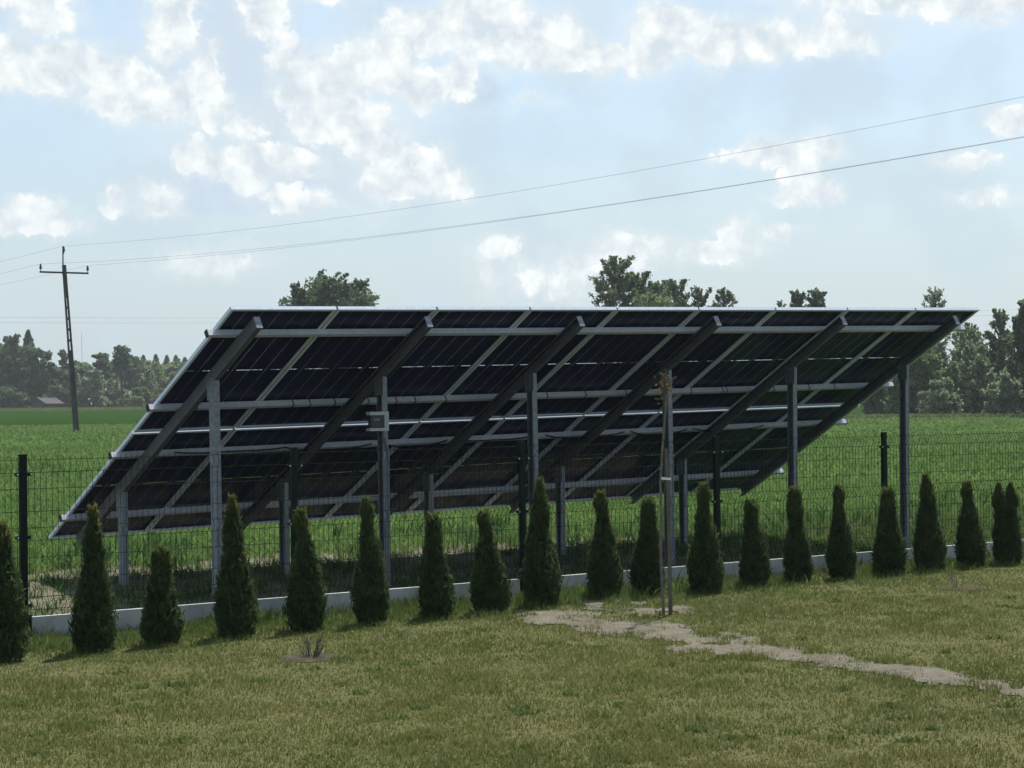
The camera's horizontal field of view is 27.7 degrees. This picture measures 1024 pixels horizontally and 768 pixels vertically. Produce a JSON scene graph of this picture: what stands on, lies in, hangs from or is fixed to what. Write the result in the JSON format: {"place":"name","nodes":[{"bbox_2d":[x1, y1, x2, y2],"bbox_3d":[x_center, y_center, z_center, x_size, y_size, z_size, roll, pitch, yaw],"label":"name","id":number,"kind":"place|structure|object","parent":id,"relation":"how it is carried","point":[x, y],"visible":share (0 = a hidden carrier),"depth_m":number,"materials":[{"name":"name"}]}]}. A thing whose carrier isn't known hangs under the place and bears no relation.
{"place":"outdoors","nodes":[
{"label":"outdoors","id":0,"kind":"place"},
{"bbox_2d":[0,310,982,317],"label":"power line","id":1,"kind":"object","parent":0,"point":[45,317],"visible":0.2,"depth_m":400.11,"materials":[{"name":"metal"}]},
{"bbox_2d":[0,552,1023,767],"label":"lawn","id":2,"kind":"structure","parent":0,"point":[690,701],"depth_m":13.08,"materials":[{"name":"green plant"}]},
{"bbox_2d":[0,518,31,662],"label":"thuja","id":3,"kind":"object","parent":2,"relation":"on","point":[14,618],"visible":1,"depth_m":14.99,"materials":[{"name":"green plant"}]},
{"bbox_2d":[68,501,119,651],"bbox_3d":[-3.135,1.468,15.551,0.382,1.187,0.388,0,0,-26],"label":"thuja","id":4,"kind":"object","parent":2,"relation":"on","point":[93,599],"visible":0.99,"depth_m":15.49,"materials":[{"name":"green plant"}]},
{"bbox_2d":[139,542,185,645],"bbox_3d":[-2.695,1.633,15.960,0.345,0.855,0.339,-1,-1,41],"label":"thuja","id":5,"kind":"object","parent":2,"relation":"on","point":[161,611],"visible":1,"depth_m":15.89,"materials":[{"name":"green plant"}]},
{"bbox_2d":[211,492,259,637],"bbox_3d":[-2.192,1.455,16.449,0.393,1.208,0.412,-1,0,0],"label":"thuja","id":6,"kind":"object","parent":2,"relation":"on","point":[235,587],"visible":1,"depth_m":16.39,"materials":[{"name":"green plant"}]},
{"bbox_2d":[282,505,328,631],"bbox_3d":[-1.678,1.519,16.865,0.380,1.077,0.390,-1,0,0],"label":"thuja","id":7,"kind":"object","parent":2,"relation":"on","point":[304,607],"visible":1,"depth_m":16.79,"materials":[{"name":"green plant"}]},
{"bbox_2d":[277,653,346,661],"bbox_3d":[-1.448,1.974,15.024,0.524,0.011,0.542,-1,0,0],"label":"soil patch","id":8,"kind":"object","parent":2,"relation":"on","point":[301,657],"visible":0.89,"depth_m":14.97,"materials":[{"name":"soil"}]},
{"bbox_2d":[295,632,326,656],"bbox_3d":[-1.451,1.882,15.053,0.238,0.180,0.230,-1,0,0],"label":"bare shrub","id":9,"kind":"object","parent":8,"relation":"on","point":[317,653],"visible":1,"depth_m":15.02,"materials":[{"name":"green plant"}]},
{"bbox_2d":[349,495,390,624],"bbox_3d":[-1.183,1.482,17.306,0.341,1.147,0.349,0,-1,-39],"label":"thuja","id":10,"kind":"object","parent":2,"relation":"on","point":[370,600],"visible":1,"depth_m":17.24,"materials":[{"name":"green plant"}]},
{"bbox_2d":[416,509,456,618],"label":"thuja","id":11,"kind":"object","parent":2,"relation":"on","point":[437,592],"visible":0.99,"depth_m":17.65,"materials":[{"name":"green plant"}]},
{"bbox_2d":[467,508,512,613],"bbox_3d":[-0.191,1.560,18.122,0.388,0.984,0.368,0,-1,-42],"label":"thuja","id":12,"kind":"object","parent":2,"relation":"on","point":[490,587],"visible":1,"depth_m":18.05,"materials":[{"name":"green plant"}]},
{"bbox_2d":[0,431,1023,636],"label":"wire fence","id":13,"kind":"object","parent":2,"relation":"on","point":[132,617],"visible":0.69,"depth_m":19.10,"materials":[{"name":"dark painted metal wire"},{"name":"dark metal posts"},{"name":"pale concrete"}]},
{"bbox_2d":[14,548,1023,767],"bbox_3d":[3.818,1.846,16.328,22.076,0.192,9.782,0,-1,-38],"label":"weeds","id":14,"kind":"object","parent":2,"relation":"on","point":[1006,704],"visible":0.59,"depth_m":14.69,"materials":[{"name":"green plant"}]},
{"bbox_2d":[519,475,564,606],"bbox_3d":[0.270,1.431,18.649,0.385,1.240,0.414,0,-1,-31],"label":"thuja","id":15,"kind":"object","parent":2,"relation":"on","point":[541,557],"visible":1,"depth_m":18.58,"materials":[{"name":"green plant"}]},
{"bbox_2d":[586,489,626,598],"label":"thuja","id":16,"kind":"object","parent":2,"relation":"on","point":[603,566],"visible":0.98,"depth_m":19.26,"materials":[{"name":"green plant"}]},
{"bbox_2d":[627,495,667,595],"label":"thuja","id":17,"kind":"object","parent":2,"relation":"on","point":[644,573],"visible":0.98,"depth_m":19.50,"materials":[{"name":"green plant"}]},
{"bbox_2d":[654,369,675,614],"bbox_3d":[1.321,0.952,17.799,0.197,2.164,0.193,-1,0,0],"label":"sapling","id":18,"kind":"object","parent":2,"relation":"on","point":[665,391],"visible":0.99,"depth_m":17.79,"materials":[{"name":"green plant"}]},
{"bbox_2d":[664,449,672,614],"bbox_3d":[1.343,1.370,17.800,0.058,1.627,0.037,-1,0,0],"label":"wooden stake","id":19,"kind":"object","parent":2,"relation":"on","point":[670,605],"visible":0.79,"depth_m":17.79,"materials":[{"name":"brown wood"}]},
{"bbox_2d":[685,481,724,592],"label":"thuja","id":20,"kind":"object","parent":2,"relation":"on","point":[704,566],"visible":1,"depth_m":19.74,"materials":[{"name":"green plant"}]},
{"bbox_2d":[738,497,772,586],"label":"thuja","id":21,"kind":"object","parent":2,"relation":"on","point":[754,565],"visible":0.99,"depth_m":20.32,"materials":[{"name":"green plant"}]},
{"bbox_2d":[512,599,1023,696],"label":"dirt path","id":22,"kind":"structure","parent":2,"relation":"on","point":[935,674],"depth_m":15.55,"materials":[{"name":"soil"}]},
{"bbox_2d":[781,485,814,581],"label":"thuja","id":23,"kind":"object","parent":2,"relation":"on","point":[797,554],"visible":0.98,"depth_m":20.82,"materials":[{"name":"green plant"}]},
{"bbox_2d":[824,482,858,578],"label":"thuja","id":24,"kind":"object","parent":2,"relation":"on","point":[840,557],"visible":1,"depth_m":21.11,"materials":[{"name":"green plant"}]},
{"bbox_2d":[869,484,908,575],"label":"thuja","id":25,"kind":"object","parent":2,"relation":"on","point":[889,548],"visible":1,"depth_m":21.50,"materials":[{"name":"green plant"}]},
{"bbox_2d":[910,472,947,570],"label":"thuja","id":26,"kind":"object","parent":2,"relation":"on","point":[928,541],"visible":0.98,"depth_m":21.95,"materials":[{"name":"green plant"}]},
{"bbox_2d":[931,585,982,590],"bbox_3d":[4.287,1.954,19.923,0.493,0.011,0.581,-1,0,0],"label":"soil patch","id":27,"kind":"object","parent":2,"relation":"on","point":[957,588],"visible":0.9,"depth_m":19.89,"materials":[{"name":"soil"}]},
{"bbox_2d":[946,569,964,586],"bbox_3d":[4.246,1.857,19.984,0.189,0.193,0.149,0,-1,-34],"label":"bare shrub","id":28,"kind":"object","parent":27,"relation":"on","point":[949,575],"visible":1,"depth_m":19.96,"materials":[{"name":"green plant"}]},
{"bbox_2d":[952,479,988,566],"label":"thuja","id":29,"kind":"object","parent":2,"relation":"on","point":[971,544],"visible":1,"depth_m":22.41,"materials":[{"name":"green plant"}]},
{"bbox_2d":[990,481,1023,563],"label":"thuja","id":30,"kind":"object","parent":2,"relation":"on","point":[1007,544],"visible":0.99,"depth_m":22.75,"materials":[{"name":"green plant"}]},
{"bbox_2d":[0,407,1023,572],"bbox_3d":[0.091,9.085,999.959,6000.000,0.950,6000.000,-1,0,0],"label":"field","id":31,"kind":"structure","parent":0,"point":[55,417],"depth_m":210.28,"materials":[{"name":"green plant"}]},
{"bbox_2d":[0,342,18,387],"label":"broadleaf tree","id":32,"kind":"object","parent":31,"relation":"on","point":[5,375],"visible":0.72,"depth_m":415.41,"materials":[{"name":"green plant"}]},
{"bbox_2d":[0,384,32,408],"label":"bush","id":33,"kind":"object","parent":31,"relation":"on","point":[15,397],"visible":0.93,"depth_m":405.98,"materials":[{"name":"green plant"}]},
{"bbox_2d":[0,333,36,392],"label":"broadleaf tree","id":34,"kind":"object","parent":31,"relation":"on","point":[20,352],"visible":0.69,"depth_m":417.70,"materials":[{"name":"green plant"}]},
{"bbox_2d":[19,329,46,406],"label":"spruce tree","id":35,"kind":"object","parent":31,"relation":"on","point":[27,338],"visible":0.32,"depth_m":431.32,"materials":[{"name":"green plant"}]},
{"bbox_2d":[21,347,59,397],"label":"broadleaf tree","id":36,"kind":"object","parent":31,"relation":"on","point":[37,382],"visible":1,"depth_m":413.60,"materials":[{"name":"green plant"}]},
{"bbox_2d":[29,398,64,407],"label":"shed","id":37,"kind":"structure","parent":31,"relation":"on","point":[46,402],"depth_m":400.10,"materials":[{"name":"grey metal"}]},
{"bbox_2d":[45,384,70,407],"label":"bush","id":38,"kind":"object","parent":31,"relation":"on","point":[60,393],"visible":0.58,"depth_m":408.91,"materials":[{"name":"green plant"}]},
{"bbox_2d":[46,364,69,394],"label":"broadleaf tree","id":39,"kind":"object","parent":31,"relation":"on","point":[61,375],"visible":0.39,"depth_m":422.56,"materials":[{"name":"green plant"}]},
{"bbox_2d":[57,349,68,379],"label":"pine tree","id":40,"kind":"object","parent":31,"relation":"on","point":[62,354],"visible":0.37,"depth_m":429.64,"materials":[{"name":"green plant"}]},
{"bbox_2d":[39,246,88,430],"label":"utility pole","id":41,"kind":"object","parent":31,"relation":"on","point":[75,419],"visible":0.98,"depth_m":136.97,"materials":[{"name":"concrete"}]},
{"bbox_2d":[0,97,1020,261],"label":"power line","id":42,"kind":"object","parent":41,"relation":"attached to","point":[558,184],"visible":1,"depth_m":92.31,"materials":[{"name":"metal"}]},
{"bbox_2d":[1,136,1023,284],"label":"power line","id":43,"kind":"object","parent":41,"relation":"attached to","point":[568,210],"visible":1,"depth_m":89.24,"materials":[{"name":"metal"}]},
{"bbox_2d":[74,360,93,388],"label":"broadleaf tree","id":44,"kind":"object","parent":31,"relation":"on","point":[79,367],"visible":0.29,"depth_m":430.50,"materials":[{"name":"green plant"}]},
{"bbox_2d":[70,369,113,407],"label":"bush","id":45,"kind":"object","parent":31,"relation":"on","point":[95,390],"visible":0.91,"depth_m":408.81,"materials":[{"name":"green plant"}]},
{"bbox_2d":[91,352,114,396],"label":"pine tree","id":46,"kind":"object","parent":31,"relation":"on","point":[102,360],"visible":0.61,"depth_m":424.11,"materials":[{"name":"green plant"}]},
{"bbox_2d":[104,378,127,406],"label":"bush","id":47,"kind":"object","parent":31,"relation":"on","point":[113,394],"visible":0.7,"depth_m":413.82,"materials":[{"name":"green plant"}]},
{"bbox_2d":[107,360,127,384],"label":"broadleaf tree","id":48,"kind":"object","parent":31,"relation":"on","point":[116,376],"visible":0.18,"depth_m":437.51,"materials":[{"name":"green plant"}]},
{"bbox_2d":[110,345,136,406],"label":"pine tree","id":49,"kind":"object","parent":31,"relation":"on","point":[121,360],"visible":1,"depth_m":394.48,"materials":[{"name":"green plant"}]},
{"bbox_2d":[116,393,144,406],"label":"bush","id":50,"kind":"object","parent":31,"relation":"on","point":[129,400],"visible":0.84,"depth_m":403.51,"materials":[{"name":"green plant"}]},
{"bbox_2d":[122,354,141,392],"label":"pine tree","id":51,"kind":"object","parent":31,"relation":"on","point":[135,376],"visible":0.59,"depth_m":429.17,"materials":[{"name":"green plant"}]},
{"bbox_2d":[131,387,151,405],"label":"bush","id":52,"kind":"object","parent":31,"relation":"on","point":[144,393],"visible":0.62,"depth_m":407.28,"materials":[{"name":"green plant"}]},
{"bbox_2d":[131,359,164,390],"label":"broadleaf tree","id":53,"kind":"object","parent":31,"relation":"on","point":[155,367],"visible":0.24,"depth_m":448.31,"materials":[{"name":"green plant"}]},
{"bbox_2d":[138,369,157,391],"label":"bush","id":54,"kind":"object","parent":31,"relation":"on","point":[149,381],"visible":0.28,"depth_m":417.04,"materials":[{"name":"green plant"}]},
{"bbox_2d":[148,395,159,403],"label":"bush","id":55,"kind":"object","parent":31,"relation":"on","point":[153,400],"visible":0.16,"depth_m":402.65,"materials":[{"name":"green plant"}]},
{"bbox_2d":[151,354,158,362],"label":"spruce tree","id":56,"kind":"object","parent":31,"relation":"on","point":[156,357],"visible":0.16,"depth_m":519.72,"materials":[{"name":"green plant"}]},
{"bbox_2d":[148,388,164,398],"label":"bush","id":57,"kind":"object","parent":31,"relation":"on","point":[159,391],"visible":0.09,"depth_m":409.60,"materials":[{"name":"green plant"}]},
{"bbox_2d":[163,355,169,365],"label":"spruce tree","id":58,"kind":"object","parent":31,"relation":"on","point":[166,360],"visible":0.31,"depth_m":519.60,"materials":[{"name":"green plant"}]},
{"bbox_2d":[154,358,188,386],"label":"broadleaf tree","id":59,"kind":"object","parent":31,"relation":"on","point":[173,366],"visible":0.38,"depth_m":453.70,"materials":[{"name":"green plant"}]},
{"bbox_2d":[278,269,379,368],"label":"broadleaf tree","id":60,"kind":"object","parent":31,"relation":"on","point":[324,290],"visible":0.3,"depth_m":227.26,"materials":[{"name":"green plant"}]},
{"bbox_2d":[28,536,860,615],"bbox_3d":[-3.692,2.042,20.605,17.400,0.028,8.100,0,-1,-38],"label":"soil strip","id":61,"kind":"object","parent":31,"relation":"on","point":[458,555],"visible":0.2,"depth_m":22.29,"materials":[{"name":"soil"}]},
{"bbox_2d":[48,306,978,597],"bbox_3d":[0.388,0.726,23.588,10.572,3.224,4.053,0,-1,-37],"label":"solar array","id":62,"kind":"object","parent":61,"relation":"on","point":[572,384],"visible":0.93,"depth_m":22.74,"materials":[{"name":"black glass"}]},
{"bbox_2d":[366,411,390,584],"bbox_3d":[-1.315,1.154,20.714,0.268,1.758,0.071,0,-1,-37],"label":"switch box","id":63,"kind":"object","parent":62,"relation":"attached to","point":[378,421],"visible":0.94,"depth_m":20.72,"materials":[{"name":"metal"}]},
{"bbox_2d":[10,358,965,408],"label":"distant wood","id":64,"kind":"object","parent":31,"relation":"on","point":[167,378],"depth_m":454.04,"materials":[{"name":"green plant"}]},
{"bbox_2d":[0,406,1023,418],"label":"field margin","id":65,"kind":"object","parent":31,"relation":"on","point":[945,415],"visible":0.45,"depth_m":170.21,"materials":[{"name":"green plant"}]},
{"bbox_2d":[14,485,1023,615],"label":"field edge weeds","id":66,"kind":"object","parent":31,"relation":"on","point":[177,551],"visible":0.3,"depth_m":24.55,"materials":[{"name":"green plant"}]},
{"bbox_2d":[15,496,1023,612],"bbox_3d":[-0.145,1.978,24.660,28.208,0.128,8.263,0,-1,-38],"label":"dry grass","id":67,"kind":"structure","parent":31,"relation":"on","point":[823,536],"depth_m":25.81,"materials":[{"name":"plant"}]},
{"bbox_2d":[587,255,637,362],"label":"birch tree","id":68,"kind":"object","parent":31,"relation":"on","point":[616,278],"visible":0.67,"depth_m":209.34,"materials":[{"name":"green plant"}]},
{"bbox_2d":[620,271,670,306],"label":"birch tree","id":69,"kind":"object","parent":31,"relation":"on","point":[634,279],"visible":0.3,"depth_m":211.20,"materials":[{"name":"green plant"}]},
{"bbox_2d":[621,286,691,362],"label":"broadleaf tree","id":70,"kind":"object","parent":31,"relation":"on","point":[660,300],"visible":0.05,"depth_m":199.45,"materials":[{"name":"green plant"}]},
{"bbox_2d":[638,280,680,306],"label":"birch tree","id":71,"kind":"object","parent":31,"relation":"on","point":[656,287],"visible":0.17,"depth_m":207.73,"materials":[{"name":"green plant"}]},
{"bbox_2d":[661,278,703,361],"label":"birch tree","id":72,"kind":"object","parent":31,"relation":"on","point":[677,291],"visible":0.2,"depth_m":213.41,"materials":[{"name":"green plant"}]},
{"bbox_2d":[690,287,711,361],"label":"birch tree","id":73,"kind":"object","parent":31,"relation":"on","point":[698,296],"visible":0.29,"depth_m":209.87,"materials":[{"name":"green plant"}]},
{"bbox_2d":[711,287,737,360],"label":"birch tree","id":74,"kind":"object","parent":31,"relation":"on","point":[724,299],"visible":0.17,"depth_m":208.81,"materials":[{"name":"green plant"}]},
{"bbox_2d":[777,300,786,359],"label":"birch tree","id":75,"kind":"object","parent":31,"relation":"on","point":[779,304],"visible":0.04,"depth_m":214.92,"materials":[{"name":"green plant"}]},
{"bbox_2d":[789,289,809,306],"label":"birch tree","id":76,"kind":"object","parent":31,"relation":"on","point":[797,298],"visible":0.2,"depth_m":199.87,"materials":[{"name":"green plant"}]},
{"bbox_2d":[802,287,834,358],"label":"birch tree","id":77,"kind":"object","parent":31,"relation":"on","point":[816,299],"visible":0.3,"depth_m":199.66,"materials":[{"name":"green plant"}]},
{"bbox_2d":[861,357,891,414],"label":"bush","id":78,"kind":"object","parent":31,"relation":"on","point":[873,403],"visible":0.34,"depth_m":185.29,"materials":[{"name":"green plant"}]},
{"bbox_2d":[880,357,927,413],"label":"bush","id":79,"kind":"object","parent":31,"relation":"on","point":[893,407],"visible":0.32,"depth_m":180.86,"materials":[{"name":"green plant"}]},
{"bbox_2d":[892,345,949,413],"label":"bush","id":80,"kind":"object","parent":31,"relation":"on","point":[927,363],"visible":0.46,"depth_m":178.82,"materials":[{"name":"green plant"}]},
{"bbox_2d":[921,286,956,361],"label":"birch tree","id":81,"kind":"object","parent":31,"relation":"on","point":[933,299],"visible":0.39,"depth_m":189.86,"materials":[{"name":"green plant"}]},
{"bbox_2d":[916,377,963,414],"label":"bush","id":82,"kind":"object","parent":31,"relation":"on","point":[944,400],"visible":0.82,"depth_m":173.25,"materials":[{"name":"green plant"}]},
{"bbox_2d":[922,324,977,400],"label":"bush","id":83,"kind":"object","parent":31,"relation":"on","point":[958,348],"visible":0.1,"depth_m":185.49,"materials":[{"name":"green plant"}]},
{"bbox_2d":[959,322,980,351],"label":"birch tree","id":84,"kind":"object","parent":31,"relation":"on","point":[976,328],"visible":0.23,"depth_m":187.91,"materials":[{"name":"green plant"}]},
{"bbox_2d":[949,339,999,413],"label":"bush","id":85,"kind":"object","parent":31,"relation":"on","point":[976,377],"visible":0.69,"depth_m":177.33,"materials":[{"name":"green plant"}]},
{"bbox_2d":[965,330,1014,402],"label":"bush","id":86,"kind":"object","parent":31,"relation":"on","point":[977,337],"visible":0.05,"depth_m":185.86,"materials":[{"name":"green plant"}]},
{"bbox_2d":[981,308,1014,372],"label":"birch tree","id":87,"kind":"object","parent":31,"relation":"on","point":[1002,318],"visible":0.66,"depth_m":183.88,"materials":[{"name":"green plant"}]},
{"bbox_2d":[979,366,1023,413],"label":"bush","id":88,"kind":"object","parent":31,"relation":"on","point":[1009,391],"visible":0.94,"depth_m":171.17,"materials":[{"name":"green plant"}]},
{"bbox_2d":[992,326,1023,411],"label":"bush","id":89,"kind":"object","parent":31,"relation":"on","point":[1012,368],"visible":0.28,"depth_m":179.53,"materials":[{"name":"green plant"}]},
{"bbox_2d":[1006,299,1023,373],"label":"broadleaf tree","id":90,"kind":"object","parent":31,"relation":"on","point":[1018,335],"visible":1,"depth_m":169.82,"materials":[{"name":"green plant"}]},
{"bbox_2d":[0,0,1023,403],"label":"sky","id":91,"kind":"structure","parent":0,"point":[130,121],"materials":[{"name":"blue"}]}
]}

